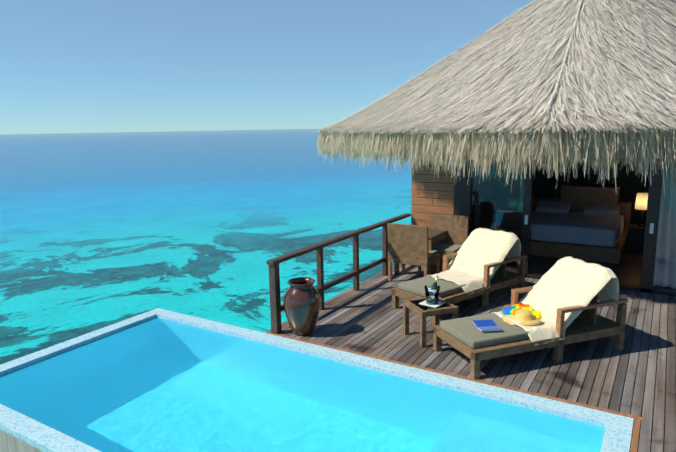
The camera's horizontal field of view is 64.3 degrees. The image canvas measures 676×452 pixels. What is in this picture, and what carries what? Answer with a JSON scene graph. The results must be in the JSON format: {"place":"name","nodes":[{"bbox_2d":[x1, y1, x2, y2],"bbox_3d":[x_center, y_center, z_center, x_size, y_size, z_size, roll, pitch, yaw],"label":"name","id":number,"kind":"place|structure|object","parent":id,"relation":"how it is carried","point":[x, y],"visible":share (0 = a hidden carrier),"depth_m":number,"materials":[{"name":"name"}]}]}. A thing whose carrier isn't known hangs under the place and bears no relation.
{"place":"outdoors","nodes":[
{"label":"outdoors","id":0,"kind":"place"},
{"bbox_2d":[0,0,535,134],"label":"sky","id":1,"kind":"structure","parent":0,"point":[67,66],"materials":[{"name":"blue"}]},
{"bbox_2d":[0,129,675,364],"bbox_3d":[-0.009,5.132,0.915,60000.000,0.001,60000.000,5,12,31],"label":"sea","id":2,"kind":"structure","parent":0,"point":[99,230],"depth_m":31.14,"materials":[{"name":"liquid"}]},
{"bbox_2d":[0,308,633,451],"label":"pool coping","id":3,"kind":"object","parent":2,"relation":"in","point":[19,432],"visible":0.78,"depth_m":5.43,"materials":[{"name":"white stone"}]},
{"bbox_2d":[0,317,604,451],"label":"swimming pool water","id":4,"kind":"structure","parent":3,"relation":"in","point":[156,384],"depth_m":5.28,"materials":[{"name":"blue liquid"}]},
{"bbox_2d":[266,332,643,451],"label":"deck edge trim","id":5,"kind":"structure","parent":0,"point":[635,434],"depth_m":5.39,"materials":[{"name":"brown wood"}]},
{"bbox_2d":[567,294,675,451],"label":"deck board gaps","id":6,"kind":"object","parent":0,"point":[646,368],"depth_m":5.89,"materials":[{"name":"black"}]},
{"bbox_2d":[283,277,320,335],"bbox_3d":[-0.465,1.045,6.947,0.482,0.700,0.482,5,12,31],"label":"glazed urn","id":7,"kind":"object","parent":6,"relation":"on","point":[301,302],"visible":1,"depth_m":6.78,"materials":[{"name":"ceramic"}]},
{"bbox_2d":[387,223,440,281],"bbox_3d":[1.309,0.434,9.233,0.720,1.021,0.640,5,12,31],"label":"dining chair","id":8,"kind":"object","parent":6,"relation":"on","point":[408,244],"visible":0.85,"depth_m":8.96,"materials":[{"name":"wicker"}]},
{"bbox_2d":[394,229,446,274],"bbox_3d":[1.499,0.460,9.801,0.750,0.760,0.750,5,12,31],"label":"dining table","id":9,"kind":"object","parent":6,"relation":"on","point":[435,235],"visible":0.42,"depth_m":9.65,"materials":[{"name":"wood"}]},
{"bbox_2d":[403,297,458,347],"bbox_3d":[1.151,1.184,6.726,0.500,0.449,0.500,-5,11,-19],"label":"side table","id":10,"kind":"object","parent":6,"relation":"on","point":[423,312],"visible":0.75,"depth_m":6.55,"materials":[{"name":"wood"}]},
{"bbox_2d":[419,300,445,307],"bbox_3d":[1.170,0.960,6.683,0.240,0.006,0.240,8,14,41],"label":"napkin","id":11,"kind":"object","parent":10,"relation":"on","point":[434,306],"visible":0.57,"depth_m":6.63,"materials":[{"name":"white fabric"}]},
{"bbox_2d":[425,275,439,304],"bbox_3d":[1.166,0.787,6.651,0.190,0.344,0.190,-5,11,-19],"label":"ice bucket","id":12,"kind":"object","parent":11,"relation":"on","point":[432,294],"visible":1,"depth_m":6.62,"materials":[{"name":"silver glass"}]},
{"bbox_2d":[392,252,525,321],"bbox_3d":[1.857,0.687,8.104,2.053,0.909,0.860,-9,13,-37],"label":"lounge chair frame","id":13,"kind":"object","parent":6,"relation":"on","point":[502,277],"visible":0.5,"depth_m":7.92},
{"bbox_2d":[398,273,465,296],"bbox_3d":[1.785,0.527,8.021,1.819,0.654,0.690,-9,13,-37],"label":"lounge chair cushion","id":14,"kind":"object","parent":13,"relation":"on","point":[416,286],"visible":0.21,"depth_m":7.65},
{"bbox_2d":[427,228,520,293],"bbox_3d":[2.048,0.492,8.220,1.296,0.737,0.863,-9,13,-37],"label":"lounger towel","id":15,"kind":"object","parent":13,"relation":"on","point":[479,249],"visible":0.92,"depth_m":8.22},
{"bbox_2d":[267,263,675,451],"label":"deck planks","id":16,"kind":"object","parent":6,"relation":"on","point":[366,318],"visible":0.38,"depth_m":6.29,"materials":[{"name":"wood"}]},
{"bbox_2d":[266,213,410,333],"bbox_3d":[0.255,0.681,8.655,0.110,1.180,4.230,5,12,31],"label":"deck balustrade","id":17,"kind":"object","parent":16,"relation":"on","point":[276,307],"visible":0.71,"depth_m":7.83,"materials":[{"name":"brown wood"}]},
{"bbox_2d":[418,214,468,274],"bbox_3d":[1.895,0.346,9.663,0.720,1.021,0.640,5,12,31],"label":"dining chair","id":18,"kind":"object","parent":16,"relation":"on","point":[456,227],"depth_m":9.74,"materials":[{"name":"wicker"}]},
{"bbox_2d":[411,153,675,295],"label":"exterior wall","id":19,"kind":"structure","parent":16,"relation":"on","point":[440,191],"depth_m":9.63,"materials":[{"name":"brown wood"}]},
{"bbox_2d":[470,151,675,290],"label":"villa glazing","id":20,"kind":"structure","parent":19,"relation":"in","point":[522,212],"depth_m":9.31,"materials":[{"name":"clear glass"}]},
{"bbox_2d":[433,286,627,379],"bbox_3d":[2.232,1.014,6.268,2.053,0.909,0.860,-5,11,-19],"label":"lounger frame","id":21,"kind":"object","parent":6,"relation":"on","point":[588,323],"visible":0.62,"depth_m":6.04,"materials":[{"name":"brown wood"}]},
{"bbox_2d":[440,313,529,348],"bbox_3d":[2.147,0.850,6.208,1.819,0.654,0.690,-5,11,-19],"label":"lounger cushion","id":22,"kind":"object","parent":21,"relation":"on","point":[467,331],"visible":0.19,"depth_m":5.90,"materials":[{"name":"grey fabric"}]},
{"bbox_2d":[472,319,501,331],"bbox_3d":[1.666,1.121,6.008,0.230,0.036,0.310,-2,10,-5],"label":"open book","id":23,"kind":"object","parent":21,"relation":"on","point":[485,325],"visible":1,"depth_m":6.03,"materials":[{"name":"blue paper"}]},
{"bbox_2d":[501,303,541,318],"bbox_3d":[2.298,1.048,6.535,0.771,0.241,0.602,-7,12,-28],"label":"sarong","id":24,"kind":"object","parent":21,"relation":"on","point":[513,309],"visible":0.4,"depth_m":6.38,"materials":[{"name":"multicoloured fabric"}]},
{"bbox_2d":[502,309,543,325],"bbox_3d":[2.150,1.041,6.216,0.480,0.129,0.480,2,11,14],"label":"straw hat","id":25,"kind":"object","parent":21,"relation":"on","point":[526,317],"visible":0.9,"depth_m":6.14,"materials":[{"name":"beige wicker"}]},
{"bbox_2d":[493,256,618,344],"bbox_3d":[2.508,0.827,6.338,1.190,0.738,0.864,-5,11,-19],"label":"lounger towel","id":26,"kind":"object","parent":21,"relation":"on","point":[565,282],"visible":0.79,"depth_m":6.23,"materials":[{"name":"beige fabric"}]},
{"bbox_2d":[471,152,675,296],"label":"villa interior","id":27,"kind":"object","parent":6,"relation":"on","point":[627,270],"depth_m":13.11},
{"bbox_2d":[530,185,631,263],"bbox_3d":[4.955,-0.133,11.422,2.100,1.225,2.280,5,12,31],"label":"bed frame","id":28,"kind":"object","parent":27,"relation":"in","point":[578,198],"visible":0.42,"depth_m":11.14,"materials":[{"name":"brown wood"}]},
{"bbox_2d":[530,201,623,246],"bbox_3d":[4.924,-0.098,11.376,1.898,0.570,2.048,5,12,31],"label":"mattress","id":29,"kind":"object","parent":28,"relation":"on","point":[595,224],"visible":0.96,"depth_m":10.80,"materials":[{"name":"white fabric"}]},
{"bbox_2d":[626,193,647,252],"bbox_3d":[6.225,-0.079,11.009,0.450,1.180,0.450,5,12,31],"label":"bedside lamp","id":30,"kind":"object","parent":27,"relation":"in","point":[635,238],"visible":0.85,"depth_m":10.91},
{"bbox_2d":[653,161,675,288],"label":"curtains","id":31,"kind":"object","parent":27,"relation":"attached to","point":[668,246],"depth_m":8.38,"materials":[{"name":"fabric"}]}
]}

